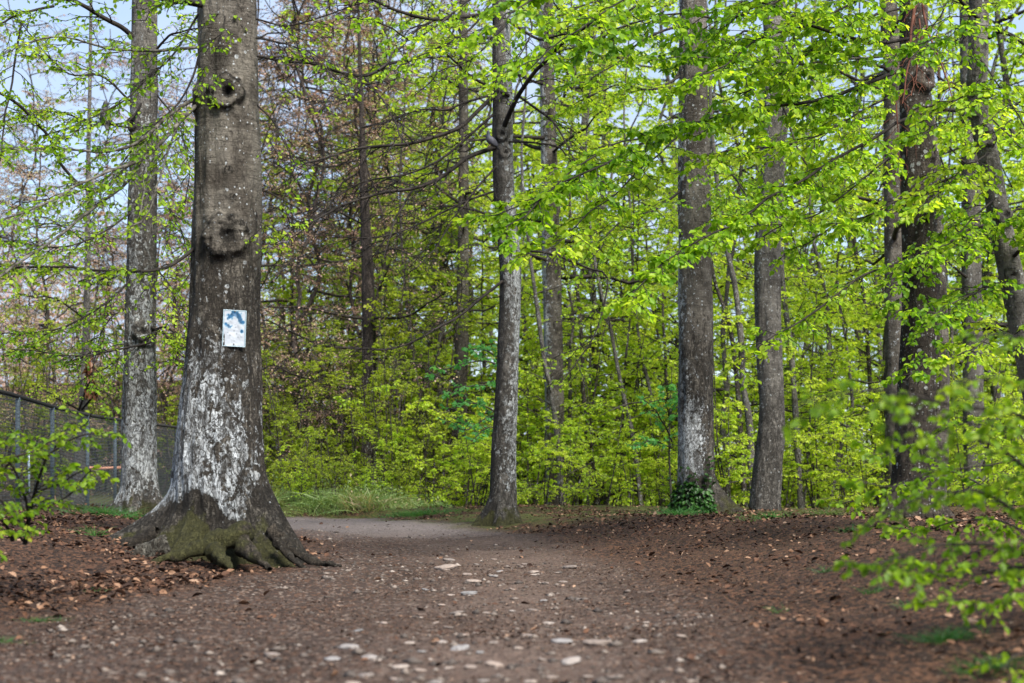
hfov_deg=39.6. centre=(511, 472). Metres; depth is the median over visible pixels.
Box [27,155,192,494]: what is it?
budding tree
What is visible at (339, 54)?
budding tree
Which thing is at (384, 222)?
budding tree
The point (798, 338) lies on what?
young beech
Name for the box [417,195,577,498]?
young beech
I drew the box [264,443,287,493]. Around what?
bush
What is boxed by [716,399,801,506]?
beech bush
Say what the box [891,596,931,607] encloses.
grass tuft
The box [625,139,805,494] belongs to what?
young beech
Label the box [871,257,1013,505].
young beech
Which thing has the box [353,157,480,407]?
young beech
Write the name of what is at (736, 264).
young beech
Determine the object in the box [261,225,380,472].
young beech
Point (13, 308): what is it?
budding tree
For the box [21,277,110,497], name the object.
olive bush
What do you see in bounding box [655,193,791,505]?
young beech
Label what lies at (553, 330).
beech tree
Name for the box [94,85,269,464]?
budding tree
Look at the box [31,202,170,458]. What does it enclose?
budding tree
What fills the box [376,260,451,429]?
young beech
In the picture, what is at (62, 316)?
brushwood
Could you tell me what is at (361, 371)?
olive bush
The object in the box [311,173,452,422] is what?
young beech
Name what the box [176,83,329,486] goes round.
young beech
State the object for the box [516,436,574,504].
beech bush
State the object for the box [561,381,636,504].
beech bush
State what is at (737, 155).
young beech
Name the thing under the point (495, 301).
young beech
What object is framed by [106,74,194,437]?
budding tree
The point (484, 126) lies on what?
young beech
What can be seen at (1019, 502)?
beech bush
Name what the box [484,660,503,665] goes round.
stone
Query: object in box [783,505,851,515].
grass tuft
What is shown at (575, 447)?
beech bush
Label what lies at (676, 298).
young beech
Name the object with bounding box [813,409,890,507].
beech bush
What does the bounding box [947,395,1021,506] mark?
beech bush
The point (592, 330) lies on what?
young beech
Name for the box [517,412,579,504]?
beech bush
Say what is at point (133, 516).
grass tuft
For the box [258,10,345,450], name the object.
budding tree
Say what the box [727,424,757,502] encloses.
beech bush
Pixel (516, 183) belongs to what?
young beech
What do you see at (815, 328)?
young beech
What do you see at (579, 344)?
young beech
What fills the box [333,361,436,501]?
beech bush
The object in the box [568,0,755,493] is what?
young beech
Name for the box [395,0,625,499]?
young beech
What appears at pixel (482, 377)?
olive bush
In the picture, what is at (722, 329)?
young beech
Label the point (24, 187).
budding tree
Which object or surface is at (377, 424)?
olive bush
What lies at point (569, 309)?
young beech
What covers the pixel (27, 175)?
budding tree
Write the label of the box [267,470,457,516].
verge grass
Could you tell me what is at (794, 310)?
young beech
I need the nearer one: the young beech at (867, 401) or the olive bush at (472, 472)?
the young beech at (867, 401)
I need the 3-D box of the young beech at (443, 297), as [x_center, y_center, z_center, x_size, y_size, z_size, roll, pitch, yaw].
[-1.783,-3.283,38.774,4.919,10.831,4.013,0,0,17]
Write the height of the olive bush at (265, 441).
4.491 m
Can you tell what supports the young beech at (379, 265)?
on the ground at (22, 554)
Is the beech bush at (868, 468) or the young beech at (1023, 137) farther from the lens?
the young beech at (1023, 137)
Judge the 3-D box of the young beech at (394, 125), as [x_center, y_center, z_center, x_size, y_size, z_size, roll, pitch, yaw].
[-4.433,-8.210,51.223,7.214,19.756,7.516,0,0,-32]
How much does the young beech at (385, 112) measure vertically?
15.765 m
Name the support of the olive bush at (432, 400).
on the ground at (22, 554)
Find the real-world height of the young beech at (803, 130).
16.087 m
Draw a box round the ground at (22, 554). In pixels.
[0,380,1023,682]
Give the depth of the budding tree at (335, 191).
47.96 m
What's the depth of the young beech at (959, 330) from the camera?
40.20 m
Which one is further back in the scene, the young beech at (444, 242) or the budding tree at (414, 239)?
the budding tree at (414, 239)
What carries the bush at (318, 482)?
on the ground at (22, 554)
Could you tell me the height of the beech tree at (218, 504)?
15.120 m
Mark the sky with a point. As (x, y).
(124, 13)
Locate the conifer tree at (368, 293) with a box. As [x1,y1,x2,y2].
[259,2,470,494]
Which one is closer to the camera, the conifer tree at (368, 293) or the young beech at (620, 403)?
the conifer tree at (368, 293)
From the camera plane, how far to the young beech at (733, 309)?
53.25 m
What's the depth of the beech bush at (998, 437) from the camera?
24.41 m
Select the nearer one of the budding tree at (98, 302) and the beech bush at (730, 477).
the beech bush at (730, 477)
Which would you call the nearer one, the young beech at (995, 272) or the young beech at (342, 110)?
the young beech at (995, 272)
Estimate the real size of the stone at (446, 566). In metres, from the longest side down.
0.191 x 0.147 x 0.049 m
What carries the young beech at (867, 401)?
on the ground at (22, 554)
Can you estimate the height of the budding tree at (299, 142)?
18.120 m
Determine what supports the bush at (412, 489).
on the ground at (22, 554)
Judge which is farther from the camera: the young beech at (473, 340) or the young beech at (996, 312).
the young beech at (996, 312)
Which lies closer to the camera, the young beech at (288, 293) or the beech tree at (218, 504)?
the beech tree at (218, 504)
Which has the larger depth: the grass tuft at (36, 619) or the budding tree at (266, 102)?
the budding tree at (266, 102)
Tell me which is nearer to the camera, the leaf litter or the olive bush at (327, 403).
the leaf litter
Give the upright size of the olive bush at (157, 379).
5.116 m
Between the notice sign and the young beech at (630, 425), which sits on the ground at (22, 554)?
the young beech at (630, 425)
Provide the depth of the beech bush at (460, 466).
29.14 m
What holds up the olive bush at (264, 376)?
on the ground at (22, 554)
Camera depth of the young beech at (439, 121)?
59.39 m
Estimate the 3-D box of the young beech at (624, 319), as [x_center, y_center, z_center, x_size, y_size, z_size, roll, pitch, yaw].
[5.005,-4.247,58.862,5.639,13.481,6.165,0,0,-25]
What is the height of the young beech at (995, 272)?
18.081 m
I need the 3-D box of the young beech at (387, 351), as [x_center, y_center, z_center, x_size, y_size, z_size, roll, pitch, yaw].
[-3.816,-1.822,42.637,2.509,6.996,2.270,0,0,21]
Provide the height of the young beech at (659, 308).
9.871 m
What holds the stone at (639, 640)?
on the path
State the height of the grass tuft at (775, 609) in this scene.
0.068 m
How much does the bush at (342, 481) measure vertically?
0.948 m
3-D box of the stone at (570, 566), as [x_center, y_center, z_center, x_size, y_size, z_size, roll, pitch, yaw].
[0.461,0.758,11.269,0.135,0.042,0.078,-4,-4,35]
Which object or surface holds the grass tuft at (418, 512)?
on the ground at (22, 554)
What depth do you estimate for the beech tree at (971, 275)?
27.84 m
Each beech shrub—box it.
[0,406,131,561]
[783,330,1023,682]
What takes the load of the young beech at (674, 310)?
on the ground at (22, 554)
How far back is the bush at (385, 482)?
25.65 m
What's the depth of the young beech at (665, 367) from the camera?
32.49 m
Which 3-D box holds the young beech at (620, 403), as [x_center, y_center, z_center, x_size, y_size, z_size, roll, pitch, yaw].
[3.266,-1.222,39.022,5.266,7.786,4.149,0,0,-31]
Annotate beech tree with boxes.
[0,0,197,514]
[0,0,412,571]
[3,2,125,505]
[258,0,644,526]
[386,0,542,505]
[417,0,746,505]
[452,0,1023,518]
[523,0,836,512]
[708,2,876,510]
[788,0,1023,498]
[818,0,1023,502]
[878,0,1023,401]
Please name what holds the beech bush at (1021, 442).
on the ground at (22, 554)
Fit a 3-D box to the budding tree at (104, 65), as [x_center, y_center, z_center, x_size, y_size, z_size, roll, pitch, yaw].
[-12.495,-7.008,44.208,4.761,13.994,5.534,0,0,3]
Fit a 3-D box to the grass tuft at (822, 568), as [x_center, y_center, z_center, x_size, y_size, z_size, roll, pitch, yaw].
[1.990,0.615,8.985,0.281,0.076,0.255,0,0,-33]
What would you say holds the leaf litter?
on the ground at (22, 554)
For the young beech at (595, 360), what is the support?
on the ground at (22, 554)
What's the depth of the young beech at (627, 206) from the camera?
34.51 m
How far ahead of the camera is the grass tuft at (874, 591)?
7.61 m
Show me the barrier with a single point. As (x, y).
(118, 467)
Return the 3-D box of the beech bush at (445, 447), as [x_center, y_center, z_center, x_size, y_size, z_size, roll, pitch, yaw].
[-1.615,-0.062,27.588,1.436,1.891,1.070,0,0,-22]
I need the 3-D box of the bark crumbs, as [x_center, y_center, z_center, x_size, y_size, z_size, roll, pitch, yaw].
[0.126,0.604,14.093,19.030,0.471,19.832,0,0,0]
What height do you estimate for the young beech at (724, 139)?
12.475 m
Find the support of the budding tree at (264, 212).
on the ground at (22, 554)
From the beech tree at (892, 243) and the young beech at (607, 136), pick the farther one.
the young beech at (607, 136)
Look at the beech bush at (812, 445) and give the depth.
28.52 m
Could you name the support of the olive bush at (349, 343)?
on the ground at (22, 554)
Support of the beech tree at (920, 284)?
on the ground at (22, 554)
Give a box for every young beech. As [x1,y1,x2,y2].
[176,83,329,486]
[178,0,393,468]
[261,0,486,375]
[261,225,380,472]
[263,112,451,486]
[267,0,476,475]
[267,51,428,486]
[269,238,450,482]
[283,0,485,481]
[297,0,498,410]
[298,77,452,500]
[301,112,436,446]
[305,222,407,470]
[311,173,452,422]
[325,74,498,469]
[334,43,495,485]
[338,0,475,503]
[346,176,541,504]
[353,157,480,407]
[360,297,407,446]
[366,34,494,483]
[376,18,572,502]
[376,153,496,502]
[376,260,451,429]
[377,56,537,501]
[392,66,538,462]
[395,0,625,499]
[400,265,448,472]
[406,266,541,471]
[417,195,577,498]
[425,70,580,500]
[432,0,721,504]
[444,100,582,480]
[458,278,618,497]
[466,98,659,502]
[468,0,660,432]
[468,257,523,472]
[469,0,676,504]
[471,190,582,505]
[472,253,570,501]
[473,79,629,505]
[474,0,677,504]
[479,196,677,504]
[481,0,619,504]
[497,232,606,482]
[518,0,668,504]
[521,161,678,505]
[521,259,646,501]
[525,10,677,505]
[525,74,717,499]
[533,159,667,504]
[537,57,668,501]
[564,131,678,504]
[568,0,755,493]
[568,0,810,483]
[568,290,733,502]
[572,217,647,475]
[573,144,785,501]
[578,295,714,504]
[580,0,823,495]
[587,0,724,506]
[593,130,747,505]
[603,0,786,498]
[615,301,714,505]
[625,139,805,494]
[626,137,795,506]
[630,232,825,497]
[642,0,843,506]
[643,0,884,494]
[643,86,795,464]
[645,232,740,472]
[646,135,844,500]
[648,25,824,506]
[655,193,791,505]
[666,178,883,486]
[667,165,835,492]
[712,1,875,507]
[714,100,846,505]
[714,223,866,503]
[716,0,849,507]
[720,115,881,506]
[722,251,881,506]
[728,62,881,502]
[731,132,884,505]
[731,212,879,504]
[733,162,865,504]
[738,133,871,491]
[745,0,884,500]
[783,165,871,505]
[787,148,881,502]
[790,0,957,447]
[792,283,869,501]
[795,125,955,488]
[800,2,884,506]
[802,176,883,492]
[804,80,1011,505]
[810,13,1006,503]
[814,97,949,415]
[816,81,1023,503]
[821,218,960,506]
[823,321,962,490]
[824,234,883,492]
[825,374,883,502]
[833,150,959,496]
[834,0,1022,477]
[842,0,1023,502]
[845,23,1018,428]
[856,29,1023,476]
[869,328,1006,505]
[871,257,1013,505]
[878,0,1023,483]
[878,282,990,505]
[879,2,1008,506]
[948,145,1023,506]
[949,291,1023,502]
[950,185,1022,449]
[950,252,1023,494]
[952,72,1023,467]
[952,145,1017,467]
[985,176,1023,502]
[989,53,1023,501]
[998,61,1023,425]
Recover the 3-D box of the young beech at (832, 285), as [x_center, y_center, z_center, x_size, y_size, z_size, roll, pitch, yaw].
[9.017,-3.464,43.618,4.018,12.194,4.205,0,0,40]
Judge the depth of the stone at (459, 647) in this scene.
6.12 m
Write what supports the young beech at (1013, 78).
on the ground at (22, 554)
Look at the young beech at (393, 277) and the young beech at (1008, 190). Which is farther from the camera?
the young beech at (393, 277)
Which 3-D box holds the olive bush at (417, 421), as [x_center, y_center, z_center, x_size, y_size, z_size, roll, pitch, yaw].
[-2.333,-1.948,31.582,3.180,6.308,3.202,0,0,38]
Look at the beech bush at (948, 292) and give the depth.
29.80 m
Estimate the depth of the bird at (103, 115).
16.78 m
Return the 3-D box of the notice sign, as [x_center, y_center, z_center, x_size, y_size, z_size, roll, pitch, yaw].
[-2.250,-1.163,11.521,0.184,0.296,0.040,2,-2,-14]
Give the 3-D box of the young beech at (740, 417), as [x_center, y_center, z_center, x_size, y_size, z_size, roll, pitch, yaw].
[4.375,-5.178,27.913,3.397,12.195,2.624,0,0,0]
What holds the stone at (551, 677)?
on the path
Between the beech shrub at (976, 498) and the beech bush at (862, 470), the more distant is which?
the beech bush at (862, 470)
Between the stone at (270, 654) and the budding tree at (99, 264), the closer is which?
the stone at (270, 654)
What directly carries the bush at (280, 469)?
on the ground at (22, 554)
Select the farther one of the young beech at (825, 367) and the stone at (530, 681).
the young beech at (825, 367)
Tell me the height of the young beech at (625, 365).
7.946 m
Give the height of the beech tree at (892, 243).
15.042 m
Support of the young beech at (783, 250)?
on the ground at (22, 554)
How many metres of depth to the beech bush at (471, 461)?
25.44 m
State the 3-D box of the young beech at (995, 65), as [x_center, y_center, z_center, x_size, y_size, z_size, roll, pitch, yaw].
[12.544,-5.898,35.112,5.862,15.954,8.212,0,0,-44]
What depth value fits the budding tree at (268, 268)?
50.91 m
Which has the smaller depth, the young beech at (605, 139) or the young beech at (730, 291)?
the young beech at (730, 291)
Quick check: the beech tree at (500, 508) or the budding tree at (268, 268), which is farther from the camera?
the budding tree at (268, 268)
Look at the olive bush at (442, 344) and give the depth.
32.94 m
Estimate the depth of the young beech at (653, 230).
31.48 m
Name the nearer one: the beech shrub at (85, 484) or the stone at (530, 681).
the stone at (530, 681)
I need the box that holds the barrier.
[90,466,120,469]
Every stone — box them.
[264,652,280,656]
[324,656,340,660]
[338,644,358,648]
[355,673,374,677]
[361,655,377,659]
[392,664,408,668]
[434,564,456,569]
[443,558,454,560]
[451,644,469,650]
[461,591,476,594]
[464,665,476,668]
[465,579,480,582]
[476,679,488,682]
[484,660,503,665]
[523,680,536,682]
[546,675,556,678]
[551,638,572,643]
[561,656,581,665]
[563,565,576,568]
[582,639,611,645]
[607,675,623,678]
[632,639,646,642]
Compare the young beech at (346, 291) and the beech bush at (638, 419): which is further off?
the young beech at (346, 291)
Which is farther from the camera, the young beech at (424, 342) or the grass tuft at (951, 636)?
the young beech at (424, 342)
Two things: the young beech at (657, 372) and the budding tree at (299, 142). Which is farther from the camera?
the young beech at (657, 372)
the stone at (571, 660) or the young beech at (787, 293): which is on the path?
the stone at (571, 660)
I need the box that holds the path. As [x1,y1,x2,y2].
[0,517,789,682]
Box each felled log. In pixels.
[0,492,55,502]
[0,502,55,506]
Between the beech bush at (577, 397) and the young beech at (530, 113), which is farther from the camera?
the young beech at (530, 113)
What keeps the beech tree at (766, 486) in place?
on the ground at (22, 554)
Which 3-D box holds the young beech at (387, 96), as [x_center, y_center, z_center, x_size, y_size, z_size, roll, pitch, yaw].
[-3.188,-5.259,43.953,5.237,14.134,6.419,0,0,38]
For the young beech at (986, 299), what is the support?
on the ground at (22, 554)
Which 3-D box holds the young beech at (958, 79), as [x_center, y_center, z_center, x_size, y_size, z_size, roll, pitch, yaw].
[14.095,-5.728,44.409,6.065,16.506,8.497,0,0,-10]
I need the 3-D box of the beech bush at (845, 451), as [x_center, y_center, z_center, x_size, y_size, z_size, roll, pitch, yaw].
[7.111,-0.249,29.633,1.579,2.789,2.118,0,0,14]
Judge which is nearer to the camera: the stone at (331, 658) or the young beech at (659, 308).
the stone at (331, 658)
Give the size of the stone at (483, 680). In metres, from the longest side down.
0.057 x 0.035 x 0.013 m
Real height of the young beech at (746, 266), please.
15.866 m
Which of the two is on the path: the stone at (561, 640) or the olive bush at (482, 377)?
the stone at (561, 640)
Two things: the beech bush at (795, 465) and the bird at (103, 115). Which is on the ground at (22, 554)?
the beech bush at (795, 465)
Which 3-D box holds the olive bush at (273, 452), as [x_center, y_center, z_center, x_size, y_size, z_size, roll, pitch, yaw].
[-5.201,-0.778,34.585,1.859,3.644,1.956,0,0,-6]
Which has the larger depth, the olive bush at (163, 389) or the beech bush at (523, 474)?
the olive bush at (163, 389)
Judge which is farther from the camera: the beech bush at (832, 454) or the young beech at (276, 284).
the young beech at (276, 284)
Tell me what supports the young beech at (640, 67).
on the ground at (22, 554)
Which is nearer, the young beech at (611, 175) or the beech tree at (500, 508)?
the beech tree at (500, 508)
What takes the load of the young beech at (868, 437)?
on the ground at (22, 554)
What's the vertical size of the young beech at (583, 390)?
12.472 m
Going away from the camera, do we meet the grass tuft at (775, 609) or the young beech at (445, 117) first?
the grass tuft at (775, 609)
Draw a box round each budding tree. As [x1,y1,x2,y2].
[0,0,157,466]
[0,14,89,451]
[0,90,178,496]
[0,107,68,447]
[0,136,67,386]
[1,273,79,470]
[6,163,163,470]
[25,16,189,457]
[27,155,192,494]
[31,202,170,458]
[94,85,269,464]
[105,194,281,489]
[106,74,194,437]
[118,0,450,478]
[157,0,438,455]
[158,1,318,399]
[160,117,287,425]
[170,0,460,487]
[174,0,427,489]
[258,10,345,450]
[259,0,417,493]
[260,0,495,492]
[260,51,419,451]
[261,105,290,412]
[262,25,432,432]
[276,0,521,419]
[278,0,477,454]
[321,117,494,483]
[322,0,523,500]
[339,0,529,486]
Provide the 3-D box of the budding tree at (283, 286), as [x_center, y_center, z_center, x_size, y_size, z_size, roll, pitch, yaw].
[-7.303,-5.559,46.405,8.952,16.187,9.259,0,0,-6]
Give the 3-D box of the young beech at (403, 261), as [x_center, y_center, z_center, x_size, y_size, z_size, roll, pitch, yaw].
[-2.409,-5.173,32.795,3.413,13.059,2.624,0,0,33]
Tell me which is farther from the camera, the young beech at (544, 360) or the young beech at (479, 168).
the young beech at (479, 168)
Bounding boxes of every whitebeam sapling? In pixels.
[424,339,497,441]
[625,370,677,501]
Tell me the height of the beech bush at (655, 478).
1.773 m
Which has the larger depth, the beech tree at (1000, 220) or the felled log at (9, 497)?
the felled log at (9, 497)
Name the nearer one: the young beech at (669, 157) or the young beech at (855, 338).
the young beech at (855, 338)
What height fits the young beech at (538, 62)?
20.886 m
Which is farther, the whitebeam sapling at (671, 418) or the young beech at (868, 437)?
the young beech at (868, 437)
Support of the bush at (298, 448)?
on the ground at (22, 554)
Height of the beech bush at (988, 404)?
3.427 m
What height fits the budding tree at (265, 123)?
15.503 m
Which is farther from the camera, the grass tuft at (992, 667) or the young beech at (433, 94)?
the young beech at (433, 94)
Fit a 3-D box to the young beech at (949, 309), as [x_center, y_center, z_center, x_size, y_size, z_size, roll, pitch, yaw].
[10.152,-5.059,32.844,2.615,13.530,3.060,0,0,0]
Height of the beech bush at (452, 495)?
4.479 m
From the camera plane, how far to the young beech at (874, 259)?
30.53 m
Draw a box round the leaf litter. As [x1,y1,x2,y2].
[0,503,1023,682]
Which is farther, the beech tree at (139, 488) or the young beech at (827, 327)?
the young beech at (827, 327)
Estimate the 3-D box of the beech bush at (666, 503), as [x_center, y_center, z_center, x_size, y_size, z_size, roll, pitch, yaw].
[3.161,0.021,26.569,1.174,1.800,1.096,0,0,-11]
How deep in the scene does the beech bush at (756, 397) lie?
30.02 m
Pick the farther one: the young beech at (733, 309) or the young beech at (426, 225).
the young beech at (733, 309)
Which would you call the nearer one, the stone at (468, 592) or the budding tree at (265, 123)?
the stone at (468, 592)
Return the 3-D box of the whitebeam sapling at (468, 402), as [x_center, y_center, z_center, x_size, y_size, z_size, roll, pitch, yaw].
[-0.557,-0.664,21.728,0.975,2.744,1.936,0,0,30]
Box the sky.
[0,0,1023,457]
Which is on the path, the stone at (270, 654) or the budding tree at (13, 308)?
the stone at (270, 654)
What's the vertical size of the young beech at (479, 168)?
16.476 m
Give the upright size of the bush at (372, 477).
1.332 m
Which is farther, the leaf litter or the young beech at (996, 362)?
the young beech at (996, 362)
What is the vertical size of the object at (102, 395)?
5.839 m
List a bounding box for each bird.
[100,101,110,129]
[486,130,498,149]
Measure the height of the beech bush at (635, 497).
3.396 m
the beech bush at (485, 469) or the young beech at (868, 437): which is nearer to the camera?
the beech bush at (485, 469)
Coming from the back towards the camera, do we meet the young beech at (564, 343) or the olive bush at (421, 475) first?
the young beech at (564, 343)
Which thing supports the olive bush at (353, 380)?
on the ground at (22, 554)
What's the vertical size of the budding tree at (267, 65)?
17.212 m
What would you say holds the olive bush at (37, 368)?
on the ground at (22, 554)
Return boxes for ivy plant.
[666,455,717,512]
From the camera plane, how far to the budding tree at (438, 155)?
39.24 m
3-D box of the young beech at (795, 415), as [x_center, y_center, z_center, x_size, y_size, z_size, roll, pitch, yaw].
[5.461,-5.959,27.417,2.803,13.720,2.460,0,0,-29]
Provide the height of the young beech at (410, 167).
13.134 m
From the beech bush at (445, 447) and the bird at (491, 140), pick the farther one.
the beech bush at (445, 447)
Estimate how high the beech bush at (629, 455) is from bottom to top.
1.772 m
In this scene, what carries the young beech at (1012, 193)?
on the ground at (22, 554)
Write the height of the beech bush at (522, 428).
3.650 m
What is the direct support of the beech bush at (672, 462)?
on the ground at (22, 554)
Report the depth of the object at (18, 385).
37.69 m
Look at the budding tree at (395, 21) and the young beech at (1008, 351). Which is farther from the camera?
the budding tree at (395, 21)
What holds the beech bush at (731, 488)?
on the ground at (22, 554)
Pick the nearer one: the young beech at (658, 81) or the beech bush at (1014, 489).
the beech bush at (1014, 489)
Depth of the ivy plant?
20.69 m
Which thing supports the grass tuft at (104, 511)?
on the ground at (22, 554)
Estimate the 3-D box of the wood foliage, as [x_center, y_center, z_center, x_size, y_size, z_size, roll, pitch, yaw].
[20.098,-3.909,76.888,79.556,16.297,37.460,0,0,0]
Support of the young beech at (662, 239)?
on the ground at (22, 554)
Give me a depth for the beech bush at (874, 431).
26.41 m
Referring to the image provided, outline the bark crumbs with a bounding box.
[0,506,1023,682]
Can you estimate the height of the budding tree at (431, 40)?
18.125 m
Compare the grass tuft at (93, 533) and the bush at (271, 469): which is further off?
the bush at (271, 469)
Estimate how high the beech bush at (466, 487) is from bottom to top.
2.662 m
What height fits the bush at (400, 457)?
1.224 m
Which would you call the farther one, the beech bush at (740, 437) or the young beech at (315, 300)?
the young beech at (315, 300)
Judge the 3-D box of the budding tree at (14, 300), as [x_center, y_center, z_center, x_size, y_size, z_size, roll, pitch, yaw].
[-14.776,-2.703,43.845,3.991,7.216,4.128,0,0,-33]
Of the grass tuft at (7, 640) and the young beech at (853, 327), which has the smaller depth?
the grass tuft at (7, 640)
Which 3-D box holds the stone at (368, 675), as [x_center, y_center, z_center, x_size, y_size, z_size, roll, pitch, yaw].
[-0.564,0.782,5.442,0.077,0.021,0.066,-6,3,9]
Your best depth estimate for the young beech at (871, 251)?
36.00 m
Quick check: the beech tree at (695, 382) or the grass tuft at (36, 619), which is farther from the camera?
the beech tree at (695, 382)
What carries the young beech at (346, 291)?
on the ground at (22, 554)
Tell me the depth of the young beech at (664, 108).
37.12 m
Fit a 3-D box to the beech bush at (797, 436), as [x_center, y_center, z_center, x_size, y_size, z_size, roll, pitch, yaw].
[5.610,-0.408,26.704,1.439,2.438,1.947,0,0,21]
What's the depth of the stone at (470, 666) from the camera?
5.62 m
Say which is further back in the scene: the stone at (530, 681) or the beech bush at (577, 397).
the beech bush at (577, 397)
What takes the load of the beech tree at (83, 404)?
on the ground at (22, 554)
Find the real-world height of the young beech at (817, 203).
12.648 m
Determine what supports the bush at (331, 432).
on the ground at (22, 554)
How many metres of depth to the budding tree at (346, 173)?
45.02 m
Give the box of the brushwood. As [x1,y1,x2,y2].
[0,210,477,419]
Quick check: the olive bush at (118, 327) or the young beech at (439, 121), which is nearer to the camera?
the olive bush at (118, 327)
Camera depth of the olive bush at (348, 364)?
35.10 m
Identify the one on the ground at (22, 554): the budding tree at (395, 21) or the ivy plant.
the budding tree at (395, 21)
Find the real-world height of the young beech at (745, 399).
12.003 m
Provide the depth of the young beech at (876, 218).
45.74 m
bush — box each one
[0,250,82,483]
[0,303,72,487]
[0,317,67,492]
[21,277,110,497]
[36,276,174,485]
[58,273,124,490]
[103,329,181,464]
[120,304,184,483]
[156,334,184,465]
[261,311,325,488]
[262,342,317,485]
[263,367,321,489]
[263,375,329,492]
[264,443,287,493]
[272,419,313,494]
[272,427,318,503]
[273,371,341,493]
[280,344,360,490]
[282,280,405,494]
[286,425,337,499]
[300,427,352,501]
[305,361,371,493]
[312,294,405,489]
[314,424,358,497]
[323,251,497,496]
[326,333,406,492]
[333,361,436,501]
[338,459,361,495]
[345,436,384,495]
[346,321,422,495]
[347,316,450,496]
[353,424,403,496]
[360,259,486,501]
[361,339,429,498]
[368,445,417,495]
[381,373,454,500]
[393,444,423,497]
[397,430,471,503]
[401,336,486,505]
[413,388,520,506]
[426,377,522,505]
[427,396,519,505]
[438,409,526,505]
[445,397,519,505]
[463,343,544,500]
[464,396,533,503]
[492,366,583,504]
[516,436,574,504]
[517,302,627,504]
[517,380,605,505]
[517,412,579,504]
[533,307,675,505]
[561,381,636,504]
[585,407,676,505]
[598,419,669,505]
[613,356,734,506]
[625,430,675,505]
[648,458,676,505]
[663,314,798,504]
[666,386,744,499]
[714,406,748,506]
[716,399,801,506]
[723,340,839,504]
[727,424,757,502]
[781,391,830,507]
[781,398,861,507]
[781,439,819,507]
[784,385,846,507]
[801,417,872,505]
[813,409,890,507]
[816,414,883,506]
[817,391,880,506]
[818,289,960,497]
[851,361,965,489]
[947,315,1020,506]
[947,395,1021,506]
[949,382,1021,505]
[951,375,1023,505]
[959,414,1023,505]
[1000,441,1023,504]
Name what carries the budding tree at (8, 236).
on the ground at (22, 554)
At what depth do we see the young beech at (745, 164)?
34.72 m
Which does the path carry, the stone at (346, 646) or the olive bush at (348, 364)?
the stone at (346, 646)
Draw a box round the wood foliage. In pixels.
[98,256,1022,505]
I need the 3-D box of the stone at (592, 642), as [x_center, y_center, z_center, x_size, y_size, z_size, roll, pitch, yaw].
[0.373,0.750,6.199,0.145,0.041,0.094,2,-3,-6]
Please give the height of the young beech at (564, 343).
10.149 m
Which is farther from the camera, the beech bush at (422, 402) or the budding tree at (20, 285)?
the budding tree at (20, 285)
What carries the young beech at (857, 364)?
on the ground at (22, 554)
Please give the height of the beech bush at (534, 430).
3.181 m
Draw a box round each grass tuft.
[0,635,36,643]
[13,615,74,622]
[42,502,147,516]
[68,523,113,535]
[94,511,142,519]
[360,504,467,518]
[639,506,710,515]
[732,509,817,521]
[764,605,796,612]
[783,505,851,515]
[805,564,833,572]
[832,524,859,532]
[850,584,891,593]
[881,620,991,645]
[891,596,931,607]
[937,650,1023,679]
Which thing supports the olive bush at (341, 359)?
on the ground at (22, 554)
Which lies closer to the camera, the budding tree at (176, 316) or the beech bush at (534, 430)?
the beech bush at (534, 430)
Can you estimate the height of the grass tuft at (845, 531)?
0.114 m
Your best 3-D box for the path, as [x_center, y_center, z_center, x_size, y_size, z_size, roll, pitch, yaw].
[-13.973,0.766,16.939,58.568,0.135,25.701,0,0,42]
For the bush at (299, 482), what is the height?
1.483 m
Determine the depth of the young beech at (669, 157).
55.34 m
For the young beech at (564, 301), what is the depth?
31.72 m
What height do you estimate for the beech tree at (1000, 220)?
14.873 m
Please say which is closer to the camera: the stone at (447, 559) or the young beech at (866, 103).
the stone at (447, 559)
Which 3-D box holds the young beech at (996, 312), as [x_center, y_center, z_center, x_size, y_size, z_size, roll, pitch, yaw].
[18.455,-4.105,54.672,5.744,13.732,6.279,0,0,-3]
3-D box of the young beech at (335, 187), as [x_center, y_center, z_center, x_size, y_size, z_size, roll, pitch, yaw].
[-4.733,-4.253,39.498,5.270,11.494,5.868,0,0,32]
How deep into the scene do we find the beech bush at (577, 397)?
29.39 m
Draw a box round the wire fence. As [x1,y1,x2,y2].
[0,389,176,507]
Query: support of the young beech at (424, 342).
on the ground at (22, 554)
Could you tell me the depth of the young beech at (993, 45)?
32.94 m
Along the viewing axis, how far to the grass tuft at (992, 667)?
5.19 m
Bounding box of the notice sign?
[222,309,246,346]
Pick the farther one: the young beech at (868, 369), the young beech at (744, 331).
the young beech at (744, 331)
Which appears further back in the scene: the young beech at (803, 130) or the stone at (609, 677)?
the young beech at (803, 130)
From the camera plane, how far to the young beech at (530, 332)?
31.07 m
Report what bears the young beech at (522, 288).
on the ground at (22, 554)
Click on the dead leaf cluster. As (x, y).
(87, 372)
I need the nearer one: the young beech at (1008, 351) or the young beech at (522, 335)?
the young beech at (1008, 351)
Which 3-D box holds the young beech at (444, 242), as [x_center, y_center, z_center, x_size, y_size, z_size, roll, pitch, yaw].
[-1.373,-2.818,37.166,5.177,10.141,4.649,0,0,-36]
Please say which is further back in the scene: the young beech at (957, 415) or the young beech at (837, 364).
the young beech at (957, 415)
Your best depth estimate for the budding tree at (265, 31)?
45.43 m
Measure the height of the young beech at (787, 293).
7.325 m
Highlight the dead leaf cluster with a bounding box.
[82,358,97,400]
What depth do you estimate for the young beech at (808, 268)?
40.29 m

